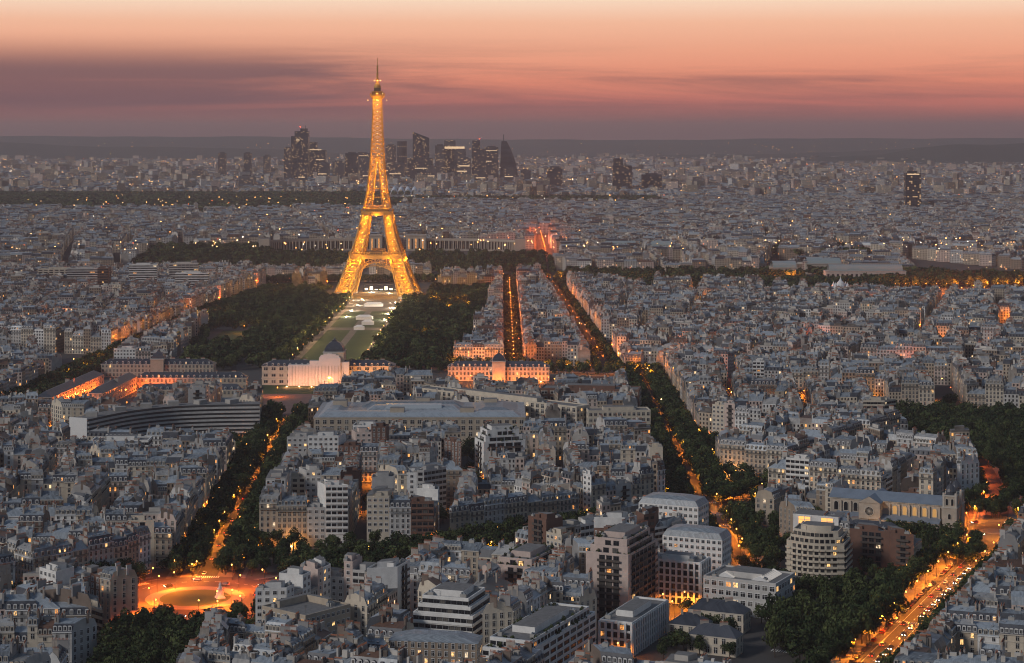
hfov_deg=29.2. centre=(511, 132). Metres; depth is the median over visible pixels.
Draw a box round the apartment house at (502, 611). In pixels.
[482,590,521,646]
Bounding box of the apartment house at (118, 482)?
[106,468,129,506]
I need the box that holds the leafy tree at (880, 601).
[870,594,884,630]
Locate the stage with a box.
[363,284,396,291]
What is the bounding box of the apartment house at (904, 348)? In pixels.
[896,338,912,357]
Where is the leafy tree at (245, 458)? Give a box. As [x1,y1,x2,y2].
[236,456,253,467]
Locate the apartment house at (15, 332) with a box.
[11,322,21,346]
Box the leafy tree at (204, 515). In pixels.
[199,509,216,523]
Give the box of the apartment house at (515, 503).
[505,486,527,523]
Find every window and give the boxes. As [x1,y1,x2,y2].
[518,561,523,565]
[603,547,608,552]
[613,541,618,545]
[704,579,709,584]
[704,587,709,592]
[711,579,716,585]
[711,588,716,593]
[713,637,717,644]
[713,647,717,653]
[718,580,723,585]
[718,589,723,594]
[725,581,730,586]
[733,582,737,587]
[740,583,745,588]
[740,591,745,597]
[747,584,752,589]
[747,592,752,597]
[747,601,752,606]
[754,593,759,598]
[762,585,767,591]
[769,586,774,591]
[797,515,811,523]
[820,516,833,522]
[834,500,838,509]
[843,501,848,509]
[853,502,857,510]
[864,506,873,515]
[892,505,896,513]
[902,506,906,514]
[912,506,916,515]
[922,507,926,516]
[932,508,936,516]
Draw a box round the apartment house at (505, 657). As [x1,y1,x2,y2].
[490,649,511,662]
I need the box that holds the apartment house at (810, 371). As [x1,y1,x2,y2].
[797,363,817,398]
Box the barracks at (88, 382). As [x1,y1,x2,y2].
[38,370,103,398]
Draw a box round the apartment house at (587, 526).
[580,514,596,538]
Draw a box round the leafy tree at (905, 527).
[898,525,907,530]
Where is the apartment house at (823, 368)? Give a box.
[818,357,828,379]
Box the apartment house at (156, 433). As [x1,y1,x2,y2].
[146,424,173,445]
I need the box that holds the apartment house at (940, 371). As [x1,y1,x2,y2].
[934,357,947,384]
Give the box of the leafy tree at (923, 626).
[915,621,928,633]
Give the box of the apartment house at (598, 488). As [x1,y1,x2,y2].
[591,474,606,507]
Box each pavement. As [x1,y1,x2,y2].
[138,577,160,581]
[166,416,283,578]
[243,575,278,599]
[266,280,552,283]
[445,370,641,376]
[503,286,522,355]
[554,282,608,370]
[650,384,734,503]
[669,603,687,619]
[723,490,757,505]
[728,525,777,567]
[830,541,967,662]
[966,462,1021,540]
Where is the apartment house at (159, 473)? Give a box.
[152,463,181,479]
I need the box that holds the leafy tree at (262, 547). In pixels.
[251,543,267,555]
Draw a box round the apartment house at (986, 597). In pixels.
[964,585,997,607]
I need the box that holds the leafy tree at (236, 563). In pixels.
[229,553,242,574]
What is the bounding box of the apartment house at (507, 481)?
[501,472,520,492]
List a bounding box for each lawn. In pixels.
[207,311,390,359]
[248,385,314,393]
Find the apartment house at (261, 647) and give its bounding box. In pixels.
[249,635,275,655]
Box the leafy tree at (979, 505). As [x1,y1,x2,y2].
[969,498,984,518]
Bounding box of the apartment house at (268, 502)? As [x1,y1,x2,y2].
[259,487,289,546]
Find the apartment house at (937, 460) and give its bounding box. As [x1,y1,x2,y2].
[924,453,943,494]
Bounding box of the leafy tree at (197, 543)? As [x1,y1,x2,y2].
[187,540,206,558]
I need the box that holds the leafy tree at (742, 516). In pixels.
[732,513,745,526]
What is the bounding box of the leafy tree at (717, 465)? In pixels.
[711,461,723,472]
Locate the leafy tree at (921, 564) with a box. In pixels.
[907,555,929,580]
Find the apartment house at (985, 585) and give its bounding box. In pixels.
[966,576,1004,592]
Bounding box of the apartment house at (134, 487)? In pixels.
[117,484,141,498]
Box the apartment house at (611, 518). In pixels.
[594,510,636,527]
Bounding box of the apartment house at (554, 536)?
[546,526,570,548]
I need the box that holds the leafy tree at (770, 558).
[762,553,779,567]
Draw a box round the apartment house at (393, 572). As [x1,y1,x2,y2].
[367,557,409,610]
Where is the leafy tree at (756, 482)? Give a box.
[742,474,760,488]
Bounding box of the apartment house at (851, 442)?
[828,432,869,448]
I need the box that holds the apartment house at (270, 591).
[255,580,293,622]
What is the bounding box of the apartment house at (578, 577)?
[557,567,592,586]
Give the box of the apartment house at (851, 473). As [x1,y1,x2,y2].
[837,461,859,488]
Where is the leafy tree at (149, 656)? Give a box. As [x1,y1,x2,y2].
[138,649,156,662]
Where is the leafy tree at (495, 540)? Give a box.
[486,532,500,545]
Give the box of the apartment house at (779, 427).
[761,423,790,435]
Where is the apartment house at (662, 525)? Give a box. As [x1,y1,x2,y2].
[655,515,683,551]
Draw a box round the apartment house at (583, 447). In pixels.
[563,437,588,461]
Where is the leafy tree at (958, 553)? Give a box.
[952,543,964,564]
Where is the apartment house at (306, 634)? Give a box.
[280,619,315,654]
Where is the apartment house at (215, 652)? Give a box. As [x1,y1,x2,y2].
[187,636,231,662]
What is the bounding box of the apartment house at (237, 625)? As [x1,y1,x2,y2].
[222,612,246,650]
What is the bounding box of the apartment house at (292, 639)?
[276,630,303,654]
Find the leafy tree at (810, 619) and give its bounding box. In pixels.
[795,610,823,630]
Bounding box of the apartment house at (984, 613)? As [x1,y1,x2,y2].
[972,600,1002,622]
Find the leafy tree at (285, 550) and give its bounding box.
[272,545,290,555]
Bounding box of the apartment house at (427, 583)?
[417,570,441,602]
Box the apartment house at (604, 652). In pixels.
[584,636,633,662]
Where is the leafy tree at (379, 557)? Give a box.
[371,551,388,561]
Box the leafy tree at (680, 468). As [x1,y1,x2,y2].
[674,464,686,473]
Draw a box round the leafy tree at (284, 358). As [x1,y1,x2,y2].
[280,354,292,359]
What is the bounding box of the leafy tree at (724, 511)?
[718,504,730,523]
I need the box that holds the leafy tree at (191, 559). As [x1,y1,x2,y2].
[186,551,204,571]
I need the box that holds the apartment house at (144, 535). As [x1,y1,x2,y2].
[114,521,151,576]
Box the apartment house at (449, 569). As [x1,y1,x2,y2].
[441,557,470,581]
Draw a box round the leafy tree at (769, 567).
[764,564,779,570]
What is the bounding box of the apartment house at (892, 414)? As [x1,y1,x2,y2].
[873,405,900,430]
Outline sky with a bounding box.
[0,0,1023,139]
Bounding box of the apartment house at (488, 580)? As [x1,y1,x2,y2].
[474,568,512,592]
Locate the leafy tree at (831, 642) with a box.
[821,638,838,660]
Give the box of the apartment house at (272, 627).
[264,609,300,642]
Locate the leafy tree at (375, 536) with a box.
[369,529,381,541]
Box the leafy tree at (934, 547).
[926,545,939,567]
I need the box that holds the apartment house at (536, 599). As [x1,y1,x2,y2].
[523,580,540,610]
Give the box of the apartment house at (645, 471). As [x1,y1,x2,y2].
[631,458,654,496]
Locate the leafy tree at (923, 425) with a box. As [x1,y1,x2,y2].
[918,420,928,428]
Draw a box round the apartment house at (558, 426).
[541,414,566,460]
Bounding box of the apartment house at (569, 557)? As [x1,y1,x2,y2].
[552,545,574,572]
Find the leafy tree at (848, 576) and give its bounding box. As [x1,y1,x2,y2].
[841,571,862,588]
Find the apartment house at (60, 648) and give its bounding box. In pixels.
[49,637,68,662]
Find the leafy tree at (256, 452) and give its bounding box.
[248,449,259,458]
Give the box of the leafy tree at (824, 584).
[816,576,831,598]
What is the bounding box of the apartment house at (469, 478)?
[457,470,477,495]
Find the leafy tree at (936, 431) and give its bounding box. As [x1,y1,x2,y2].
[930,426,944,434]
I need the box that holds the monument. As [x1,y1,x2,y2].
[215,582,224,598]
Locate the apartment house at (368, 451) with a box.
[359,439,380,481]
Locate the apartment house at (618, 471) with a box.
[609,462,627,478]
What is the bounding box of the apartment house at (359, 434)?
[352,427,371,442]
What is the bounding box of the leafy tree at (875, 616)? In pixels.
[862,599,884,640]
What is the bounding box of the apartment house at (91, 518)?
[83,512,104,526]
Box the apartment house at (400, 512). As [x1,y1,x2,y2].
[389,490,410,537]
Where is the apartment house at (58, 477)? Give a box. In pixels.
[52,467,70,502]
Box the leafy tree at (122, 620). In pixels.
[114,615,129,635]
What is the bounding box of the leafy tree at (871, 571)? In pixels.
[867,564,878,577]
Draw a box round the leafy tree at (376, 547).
[373,543,383,553]
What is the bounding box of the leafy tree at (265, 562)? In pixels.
[258,557,271,572]
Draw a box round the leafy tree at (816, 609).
[802,602,828,620]
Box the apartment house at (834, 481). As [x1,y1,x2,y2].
[825,474,849,510]
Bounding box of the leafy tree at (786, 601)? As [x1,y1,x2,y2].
[771,596,794,614]
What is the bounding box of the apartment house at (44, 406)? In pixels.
[38,399,53,426]
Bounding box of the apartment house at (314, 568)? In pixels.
[300,559,322,595]
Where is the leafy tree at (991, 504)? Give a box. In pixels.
[984,499,999,517]
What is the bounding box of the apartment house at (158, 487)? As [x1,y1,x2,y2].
[151,476,167,498]
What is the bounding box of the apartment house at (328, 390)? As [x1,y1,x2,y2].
[313,381,342,397]
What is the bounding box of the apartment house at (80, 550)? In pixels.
[71,534,88,566]
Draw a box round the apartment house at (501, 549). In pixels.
[491,538,524,561]
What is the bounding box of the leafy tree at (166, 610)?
[152,603,174,621]
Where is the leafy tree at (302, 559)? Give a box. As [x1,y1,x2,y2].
[298,549,319,565]
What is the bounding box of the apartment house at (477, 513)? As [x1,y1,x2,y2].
[470,493,484,527]
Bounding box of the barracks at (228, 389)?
[137,381,244,397]
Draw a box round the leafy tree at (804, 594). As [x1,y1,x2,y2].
[795,589,813,600]
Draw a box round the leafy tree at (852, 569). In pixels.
[847,567,858,573]
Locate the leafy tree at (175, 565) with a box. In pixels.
[168,554,183,576]
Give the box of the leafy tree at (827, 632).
[825,621,849,637]
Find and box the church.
[829,477,964,533]
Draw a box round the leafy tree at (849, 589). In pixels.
[842,581,857,595]
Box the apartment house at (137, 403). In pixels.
[131,399,142,406]
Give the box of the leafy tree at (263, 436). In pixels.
[254,432,268,444]
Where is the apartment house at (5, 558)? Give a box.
[0,548,15,585]
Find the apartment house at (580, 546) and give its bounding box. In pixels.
[564,532,593,573]
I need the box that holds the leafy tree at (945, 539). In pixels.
[936,535,951,558]
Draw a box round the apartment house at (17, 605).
[2,588,37,625]
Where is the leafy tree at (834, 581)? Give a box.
[828,575,842,587]
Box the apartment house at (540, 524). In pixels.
[528,511,562,543]
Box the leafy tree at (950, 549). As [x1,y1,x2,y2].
[938,539,953,562]
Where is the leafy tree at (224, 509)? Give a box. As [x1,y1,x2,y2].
[214,506,229,520]
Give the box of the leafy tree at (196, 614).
[188,609,201,619]
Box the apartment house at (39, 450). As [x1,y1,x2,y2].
[31,442,51,471]
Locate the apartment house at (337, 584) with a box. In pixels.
[331,567,343,601]
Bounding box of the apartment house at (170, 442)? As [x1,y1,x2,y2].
[161,435,182,450]
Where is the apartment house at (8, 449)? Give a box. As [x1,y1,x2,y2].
[0,438,13,469]
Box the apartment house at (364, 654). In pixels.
[350,641,388,662]
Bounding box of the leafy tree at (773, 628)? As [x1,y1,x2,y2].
[764,614,780,656]
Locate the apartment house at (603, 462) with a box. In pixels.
[597,451,613,473]
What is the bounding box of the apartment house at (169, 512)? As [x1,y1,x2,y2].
[155,503,180,547]
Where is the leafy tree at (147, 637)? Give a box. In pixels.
[133,629,153,645]
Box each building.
[38,267,70,274]
[67,266,96,281]
[91,434,152,446]
[97,265,111,284]
[129,262,157,282]
[169,262,198,275]
[175,270,209,287]
[262,593,350,636]
[353,420,374,428]
[389,629,482,662]
[413,582,489,634]
[422,385,589,426]
[475,423,524,478]
[482,602,595,662]
[497,542,557,584]
[540,383,640,406]
[586,404,650,428]
[586,523,657,618]
[598,596,668,655]
[639,492,708,525]
[658,550,710,604]
[662,524,730,570]
[703,565,794,618]
[785,521,852,579]
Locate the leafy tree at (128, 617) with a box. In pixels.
[118,613,133,624]
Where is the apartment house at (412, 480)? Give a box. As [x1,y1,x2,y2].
[406,467,421,496]
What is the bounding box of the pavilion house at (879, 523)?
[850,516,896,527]
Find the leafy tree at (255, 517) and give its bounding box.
[248,515,258,522]
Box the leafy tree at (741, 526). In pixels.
[736,522,753,537]
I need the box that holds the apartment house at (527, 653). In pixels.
[506,640,536,662]
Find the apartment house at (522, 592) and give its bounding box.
[505,578,533,615]
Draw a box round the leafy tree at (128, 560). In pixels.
[114,557,135,566]
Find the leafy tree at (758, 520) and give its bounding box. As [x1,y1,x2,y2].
[748,515,762,526]
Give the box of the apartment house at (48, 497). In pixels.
[40,486,62,505]
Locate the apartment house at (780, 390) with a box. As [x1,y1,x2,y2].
[775,382,797,397]
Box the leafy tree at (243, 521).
[234,517,249,530]
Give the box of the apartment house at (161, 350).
[151,349,167,358]
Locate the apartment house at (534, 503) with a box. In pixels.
[527,489,541,518]
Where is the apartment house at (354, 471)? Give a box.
[340,465,361,514]
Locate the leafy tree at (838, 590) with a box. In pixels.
[834,583,848,599]
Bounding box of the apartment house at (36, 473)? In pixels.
[24,464,43,493]
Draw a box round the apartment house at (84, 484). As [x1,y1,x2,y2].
[71,476,97,501]
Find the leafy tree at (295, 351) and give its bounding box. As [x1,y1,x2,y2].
[289,347,299,357]
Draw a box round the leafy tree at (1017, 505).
[1011,497,1022,518]
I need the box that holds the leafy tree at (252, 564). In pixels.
[246,559,258,575]
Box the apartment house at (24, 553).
[14,536,37,585]
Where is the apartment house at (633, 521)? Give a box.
[621,517,647,526]
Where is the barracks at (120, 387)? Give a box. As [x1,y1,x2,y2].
[88,372,137,400]
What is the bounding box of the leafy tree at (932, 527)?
[924,524,940,535]
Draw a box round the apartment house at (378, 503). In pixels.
[367,489,397,541]
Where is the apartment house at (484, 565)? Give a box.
[477,558,501,577]
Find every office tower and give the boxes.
[192,169,203,178]
[218,152,226,174]
[239,175,253,184]
[244,152,251,173]
[263,155,270,173]
[284,147,291,178]
[291,125,309,178]
[297,167,307,180]
[310,142,326,176]
[317,162,329,177]
[332,160,344,178]
[345,152,358,176]
[358,152,369,173]
[361,165,375,182]
[385,144,395,177]
[388,162,404,176]
[397,141,406,174]
[407,157,432,178]
[413,132,428,157]
[426,165,436,179]
[435,144,444,172]
[444,140,465,172]
[457,157,470,175]
[472,138,484,173]
[474,169,487,179]
[485,146,497,177]
[500,134,517,176]
[503,167,514,181]
[521,169,530,179]
[547,166,562,186]
[612,158,631,188]
[641,173,661,188]
[904,171,920,206]
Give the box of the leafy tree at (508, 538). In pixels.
[501,532,512,544]
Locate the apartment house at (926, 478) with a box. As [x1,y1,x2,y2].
[919,460,933,494]
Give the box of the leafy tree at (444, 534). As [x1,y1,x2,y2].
[438,531,450,539]
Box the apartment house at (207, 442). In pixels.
[194,434,226,471]
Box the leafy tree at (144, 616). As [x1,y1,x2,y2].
[133,607,153,625]
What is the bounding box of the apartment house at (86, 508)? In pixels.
[76,500,98,523]
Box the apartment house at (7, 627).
[0,611,14,644]
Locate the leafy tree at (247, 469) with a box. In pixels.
[239,466,252,477]
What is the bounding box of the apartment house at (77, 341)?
[72,328,82,353]
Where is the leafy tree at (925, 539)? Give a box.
[919,534,929,547]
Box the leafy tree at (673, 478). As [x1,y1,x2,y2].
[665,474,681,486]
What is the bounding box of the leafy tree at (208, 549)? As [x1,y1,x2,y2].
[199,539,212,557]
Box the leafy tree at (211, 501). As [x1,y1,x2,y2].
[206,498,220,506]
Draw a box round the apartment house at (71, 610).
[47,597,90,617]
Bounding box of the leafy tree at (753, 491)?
[749,487,757,499]
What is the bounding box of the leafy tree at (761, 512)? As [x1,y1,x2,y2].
[755,509,765,521]
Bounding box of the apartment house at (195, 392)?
[188,385,207,402]
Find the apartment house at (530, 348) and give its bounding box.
[524,338,536,360]
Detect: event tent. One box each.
[354,325,364,329]
[356,315,372,319]
[362,320,373,324]
[364,302,382,306]
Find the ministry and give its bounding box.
[313,397,525,445]
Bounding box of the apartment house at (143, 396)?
[133,392,149,402]
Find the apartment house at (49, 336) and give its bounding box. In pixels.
[41,320,54,352]
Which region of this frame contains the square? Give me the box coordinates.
[263,394,311,415]
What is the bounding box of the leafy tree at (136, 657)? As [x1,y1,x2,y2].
[125,653,146,662]
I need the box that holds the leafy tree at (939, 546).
[930,541,948,564]
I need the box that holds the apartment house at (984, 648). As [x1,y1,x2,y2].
[979,637,1004,655]
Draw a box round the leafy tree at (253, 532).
[243,527,258,538]
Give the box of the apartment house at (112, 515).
[101,504,127,526]
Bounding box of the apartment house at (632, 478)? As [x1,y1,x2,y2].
[624,472,640,501]
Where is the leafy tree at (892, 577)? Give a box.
[887,574,907,592]
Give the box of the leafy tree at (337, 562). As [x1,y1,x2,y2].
[328,558,343,567]
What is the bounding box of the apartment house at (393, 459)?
[378,450,407,470]
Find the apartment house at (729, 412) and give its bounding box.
[724,399,735,431]
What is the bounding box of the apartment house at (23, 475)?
[10,465,30,497]
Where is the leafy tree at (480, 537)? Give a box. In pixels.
[475,534,487,545]
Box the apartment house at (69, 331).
[64,324,81,353]
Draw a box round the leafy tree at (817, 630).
[804,620,824,637]
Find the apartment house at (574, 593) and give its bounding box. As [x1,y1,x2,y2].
[562,579,596,638]
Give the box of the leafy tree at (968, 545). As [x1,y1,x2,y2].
[963,543,979,560]
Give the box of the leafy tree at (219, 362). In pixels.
[216,357,224,370]
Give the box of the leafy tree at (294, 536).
[285,527,301,548]
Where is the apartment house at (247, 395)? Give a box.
[239,389,256,401]
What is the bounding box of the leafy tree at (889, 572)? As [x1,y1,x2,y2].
[883,566,897,579]
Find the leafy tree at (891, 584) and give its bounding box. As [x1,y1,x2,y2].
[887,577,906,597]
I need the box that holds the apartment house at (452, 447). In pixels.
[444,436,460,467]
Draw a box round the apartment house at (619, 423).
[596,413,627,430]
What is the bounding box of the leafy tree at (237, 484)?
[230,480,241,497]
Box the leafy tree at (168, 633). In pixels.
[158,626,178,642]
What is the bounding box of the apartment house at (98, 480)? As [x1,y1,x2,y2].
[93,474,106,509]
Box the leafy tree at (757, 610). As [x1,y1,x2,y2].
[753,604,766,622]
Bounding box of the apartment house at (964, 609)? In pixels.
[941,599,982,618]
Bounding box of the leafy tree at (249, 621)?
[245,618,254,623]
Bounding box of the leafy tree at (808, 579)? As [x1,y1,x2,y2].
[799,573,816,593]
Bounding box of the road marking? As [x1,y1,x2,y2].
[138,502,989,660]
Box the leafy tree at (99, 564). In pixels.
[86,561,102,567]
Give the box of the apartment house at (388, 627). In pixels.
[366,613,413,644]
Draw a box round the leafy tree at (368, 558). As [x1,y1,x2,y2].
[362,555,374,561]
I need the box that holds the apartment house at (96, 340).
[90,330,101,352]
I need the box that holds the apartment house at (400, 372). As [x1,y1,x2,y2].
[392,365,409,391]
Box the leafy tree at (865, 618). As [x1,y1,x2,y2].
[855,605,874,643]
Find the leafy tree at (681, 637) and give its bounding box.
[671,630,690,650]
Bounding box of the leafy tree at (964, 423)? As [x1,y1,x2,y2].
[958,420,969,428]
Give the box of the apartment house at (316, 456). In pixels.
[304,445,322,464]
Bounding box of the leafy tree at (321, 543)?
[314,539,325,549]
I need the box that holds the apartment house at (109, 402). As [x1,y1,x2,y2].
[100,395,117,407]
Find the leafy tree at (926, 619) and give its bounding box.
[918,614,933,624]
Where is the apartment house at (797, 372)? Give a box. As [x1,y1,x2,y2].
[788,362,802,398]
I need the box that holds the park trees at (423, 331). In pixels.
[34,241,1023,387]
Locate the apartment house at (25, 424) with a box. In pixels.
[13,416,37,434]
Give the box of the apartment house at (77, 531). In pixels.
[67,520,101,539]
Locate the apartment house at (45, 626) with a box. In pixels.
[37,612,62,646]
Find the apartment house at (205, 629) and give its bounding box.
[197,621,223,640]
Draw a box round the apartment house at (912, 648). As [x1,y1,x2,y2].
[893,640,931,661]
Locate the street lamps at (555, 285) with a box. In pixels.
[277,234,987,388]
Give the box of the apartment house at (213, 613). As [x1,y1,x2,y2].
[204,606,228,643]
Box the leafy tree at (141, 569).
[134,561,148,582]
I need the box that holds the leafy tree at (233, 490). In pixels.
[225,487,238,497]
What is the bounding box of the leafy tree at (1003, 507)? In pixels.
[994,498,1007,516]
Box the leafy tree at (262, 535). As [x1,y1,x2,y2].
[256,530,270,543]
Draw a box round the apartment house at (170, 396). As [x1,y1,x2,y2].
[162,391,178,403]
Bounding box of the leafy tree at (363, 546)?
[352,541,371,553]
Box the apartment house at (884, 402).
[863,396,895,410]
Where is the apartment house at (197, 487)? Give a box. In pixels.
[183,474,202,507]
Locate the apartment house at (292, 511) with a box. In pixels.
[277,489,307,545]
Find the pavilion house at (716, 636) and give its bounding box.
[687,619,742,657]
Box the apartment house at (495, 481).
[485,469,500,492]
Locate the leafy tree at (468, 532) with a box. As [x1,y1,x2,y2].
[462,527,472,538]
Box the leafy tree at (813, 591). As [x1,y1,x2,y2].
[805,582,818,599]
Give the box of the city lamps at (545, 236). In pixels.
[23,142,1015,399]
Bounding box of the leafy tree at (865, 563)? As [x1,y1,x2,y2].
[858,556,874,571]
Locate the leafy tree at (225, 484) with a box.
[214,481,229,486]
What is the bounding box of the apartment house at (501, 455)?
[484,446,507,476]
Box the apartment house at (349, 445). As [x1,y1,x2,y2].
[339,440,360,452]
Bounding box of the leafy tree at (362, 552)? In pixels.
[357,549,367,558]
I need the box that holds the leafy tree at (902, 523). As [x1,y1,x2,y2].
[895,519,909,526]
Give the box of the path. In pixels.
[294,290,426,359]
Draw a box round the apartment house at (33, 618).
[27,605,43,646]
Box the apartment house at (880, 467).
[868,461,886,488]
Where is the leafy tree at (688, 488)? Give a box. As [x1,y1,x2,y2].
[679,481,693,494]
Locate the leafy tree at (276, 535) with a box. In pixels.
[270,529,282,542]
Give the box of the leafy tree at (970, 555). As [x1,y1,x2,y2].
[964,546,976,565]
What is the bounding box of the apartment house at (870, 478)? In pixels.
[858,463,880,489]
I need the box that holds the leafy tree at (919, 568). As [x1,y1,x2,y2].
[913,564,923,584]
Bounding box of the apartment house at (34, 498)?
[21,489,39,506]
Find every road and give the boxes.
[138,577,265,619]
[138,578,157,582]
[172,416,286,577]
[244,577,278,598]
[285,281,436,282]
[447,369,613,375]
[509,290,515,357]
[537,234,552,279]
[553,282,611,370]
[642,375,706,498]
[669,604,684,620]
[709,503,1010,540]
[719,525,743,565]
[731,557,737,565]
[853,543,996,662]
[979,458,1010,543]
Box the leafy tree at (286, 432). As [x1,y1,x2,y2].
[278,430,289,436]
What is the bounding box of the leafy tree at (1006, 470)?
[1002,466,1012,475]
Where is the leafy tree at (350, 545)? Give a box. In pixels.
[342,539,356,551]
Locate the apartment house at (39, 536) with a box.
[32,527,54,543]
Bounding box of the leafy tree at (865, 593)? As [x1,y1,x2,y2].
[855,588,868,602]
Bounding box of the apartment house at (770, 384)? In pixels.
[750,375,776,395]
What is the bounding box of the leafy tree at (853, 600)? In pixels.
[846,594,864,604]
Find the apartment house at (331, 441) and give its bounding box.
[308,430,345,451]
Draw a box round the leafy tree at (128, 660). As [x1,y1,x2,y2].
[117,658,135,662]
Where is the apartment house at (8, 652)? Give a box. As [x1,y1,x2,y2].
[0,635,20,662]
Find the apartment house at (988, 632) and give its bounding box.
[969,615,998,654]
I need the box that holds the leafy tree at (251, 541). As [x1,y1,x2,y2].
[243,534,259,548]
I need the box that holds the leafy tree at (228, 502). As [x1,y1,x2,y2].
[218,497,234,515]
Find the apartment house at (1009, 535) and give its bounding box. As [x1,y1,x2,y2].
[997,525,1021,559]
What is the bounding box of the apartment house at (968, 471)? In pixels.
[956,450,978,489]
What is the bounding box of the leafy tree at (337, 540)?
[327,534,340,545]
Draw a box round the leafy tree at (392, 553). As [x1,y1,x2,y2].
[387,548,400,559]
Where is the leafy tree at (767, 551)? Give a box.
[763,545,780,557]
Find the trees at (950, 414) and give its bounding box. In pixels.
[0,378,1023,662]
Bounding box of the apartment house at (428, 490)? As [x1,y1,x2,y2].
[417,483,438,530]
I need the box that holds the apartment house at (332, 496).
[317,479,347,542]
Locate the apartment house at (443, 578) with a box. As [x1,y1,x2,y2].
[429,566,449,582]
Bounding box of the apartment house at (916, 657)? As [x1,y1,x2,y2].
[894,646,947,662]
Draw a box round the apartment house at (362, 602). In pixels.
[345,583,376,636]
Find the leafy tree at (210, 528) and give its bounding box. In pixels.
[200,524,215,542]
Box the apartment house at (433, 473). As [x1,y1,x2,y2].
[417,464,446,511]
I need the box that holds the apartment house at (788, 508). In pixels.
[779,496,814,536]
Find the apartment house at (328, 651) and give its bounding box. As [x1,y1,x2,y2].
[307,641,352,660]
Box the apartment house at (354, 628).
[336,620,363,647]
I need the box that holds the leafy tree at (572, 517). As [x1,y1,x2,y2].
[566,515,577,519]
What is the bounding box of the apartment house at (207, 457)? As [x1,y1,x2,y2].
[180,450,214,465]
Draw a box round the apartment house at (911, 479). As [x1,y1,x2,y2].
[900,471,918,490]
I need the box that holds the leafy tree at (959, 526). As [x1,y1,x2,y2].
[949,519,967,535]
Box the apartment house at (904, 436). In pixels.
[893,425,915,447]
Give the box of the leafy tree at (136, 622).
[128,617,145,630]
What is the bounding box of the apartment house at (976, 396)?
[967,385,984,407]
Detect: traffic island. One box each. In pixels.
[145,586,244,609]
[711,511,999,533]
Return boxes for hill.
[0,136,1023,155]
[0,142,923,159]
[780,143,1023,163]
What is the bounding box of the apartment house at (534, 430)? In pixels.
[530,421,551,458]
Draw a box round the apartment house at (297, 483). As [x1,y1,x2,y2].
[291,471,304,494]
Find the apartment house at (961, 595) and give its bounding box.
[948,589,973,605]
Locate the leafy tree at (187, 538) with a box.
[180,535,192,560]
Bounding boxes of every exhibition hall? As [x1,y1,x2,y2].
[742,257,766,266]
[769,261,797,270]
[804,257,842,273]
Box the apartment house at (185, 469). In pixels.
[173,461,205,509]
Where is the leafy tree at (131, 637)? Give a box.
[126,634,135,647]
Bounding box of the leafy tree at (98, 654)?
[88,647,110,661]
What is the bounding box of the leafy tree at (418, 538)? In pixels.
[416,535,431,543]
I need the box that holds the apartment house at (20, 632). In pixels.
[13,620,27,644]
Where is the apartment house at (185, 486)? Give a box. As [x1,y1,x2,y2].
[169,479,194,524]
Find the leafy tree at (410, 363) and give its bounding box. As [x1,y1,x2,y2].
[405,360,414,368]
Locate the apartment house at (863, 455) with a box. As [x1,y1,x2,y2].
[856,443,878,466]
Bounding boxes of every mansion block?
[605,241,641,251]
[650,241,672,246]
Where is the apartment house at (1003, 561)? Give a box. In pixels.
[988,553,1023,570]
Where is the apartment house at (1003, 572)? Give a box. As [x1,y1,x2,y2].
[986,560,1017,580]
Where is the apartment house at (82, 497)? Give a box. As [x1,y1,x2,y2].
[67,492,91,504]
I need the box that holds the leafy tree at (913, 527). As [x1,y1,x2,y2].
[908,521,919,534]
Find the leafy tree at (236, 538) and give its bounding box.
[225,535,245,545]
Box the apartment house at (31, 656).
[9,644,50,662]
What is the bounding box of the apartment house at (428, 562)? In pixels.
[418,552,447,587]
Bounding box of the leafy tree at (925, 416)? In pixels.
[920,410,935,420]
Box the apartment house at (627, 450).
[620,438,639,461]
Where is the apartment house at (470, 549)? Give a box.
[458,535,484,581]
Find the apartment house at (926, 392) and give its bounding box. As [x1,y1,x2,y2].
[917,377,934,405]
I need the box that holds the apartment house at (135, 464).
[128,453,149,476]
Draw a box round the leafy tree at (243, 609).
[232,602,248,617]
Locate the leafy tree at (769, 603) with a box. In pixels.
[762,592,783,618]
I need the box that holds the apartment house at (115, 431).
[106,426,137,434]
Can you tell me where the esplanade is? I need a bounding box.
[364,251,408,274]
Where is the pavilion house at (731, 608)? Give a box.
[688,595,750,633]
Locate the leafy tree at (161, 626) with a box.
[156,621,173,634]
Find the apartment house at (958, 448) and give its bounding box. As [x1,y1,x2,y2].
[943,440,977,459]
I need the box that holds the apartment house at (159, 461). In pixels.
[146,452,171,476]
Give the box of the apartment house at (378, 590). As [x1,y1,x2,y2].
[359,576,388,613]
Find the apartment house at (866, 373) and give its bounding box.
[855,364,874,395]
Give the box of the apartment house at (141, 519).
[127,513,153,567]
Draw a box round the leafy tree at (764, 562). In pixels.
[761,559,778,568]
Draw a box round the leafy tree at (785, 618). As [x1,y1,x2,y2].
[777,608,793,647]
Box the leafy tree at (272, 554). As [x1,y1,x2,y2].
[266,548,276,563]
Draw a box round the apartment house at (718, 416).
[712,400,724,431]
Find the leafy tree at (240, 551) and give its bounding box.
[231,543,247,570]
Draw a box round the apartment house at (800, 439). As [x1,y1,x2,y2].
[785,430,808,453]
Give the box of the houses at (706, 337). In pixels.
[0,153,1023,662]
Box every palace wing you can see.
[259,234,383,250]
[405,234,524,251]
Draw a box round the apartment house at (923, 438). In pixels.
[913,428,945,446]
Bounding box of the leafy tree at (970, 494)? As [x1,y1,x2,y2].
[964,489,974,498]
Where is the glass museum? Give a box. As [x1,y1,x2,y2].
[390,186,417,196]
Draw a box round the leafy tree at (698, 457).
[691,453,704,463]
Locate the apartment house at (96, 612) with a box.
[88,593,102,645]
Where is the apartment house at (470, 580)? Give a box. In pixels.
[455,571,474,583]
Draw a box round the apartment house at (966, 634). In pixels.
[942,610,976,655]
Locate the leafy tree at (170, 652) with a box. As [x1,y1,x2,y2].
[159,645,181,661]

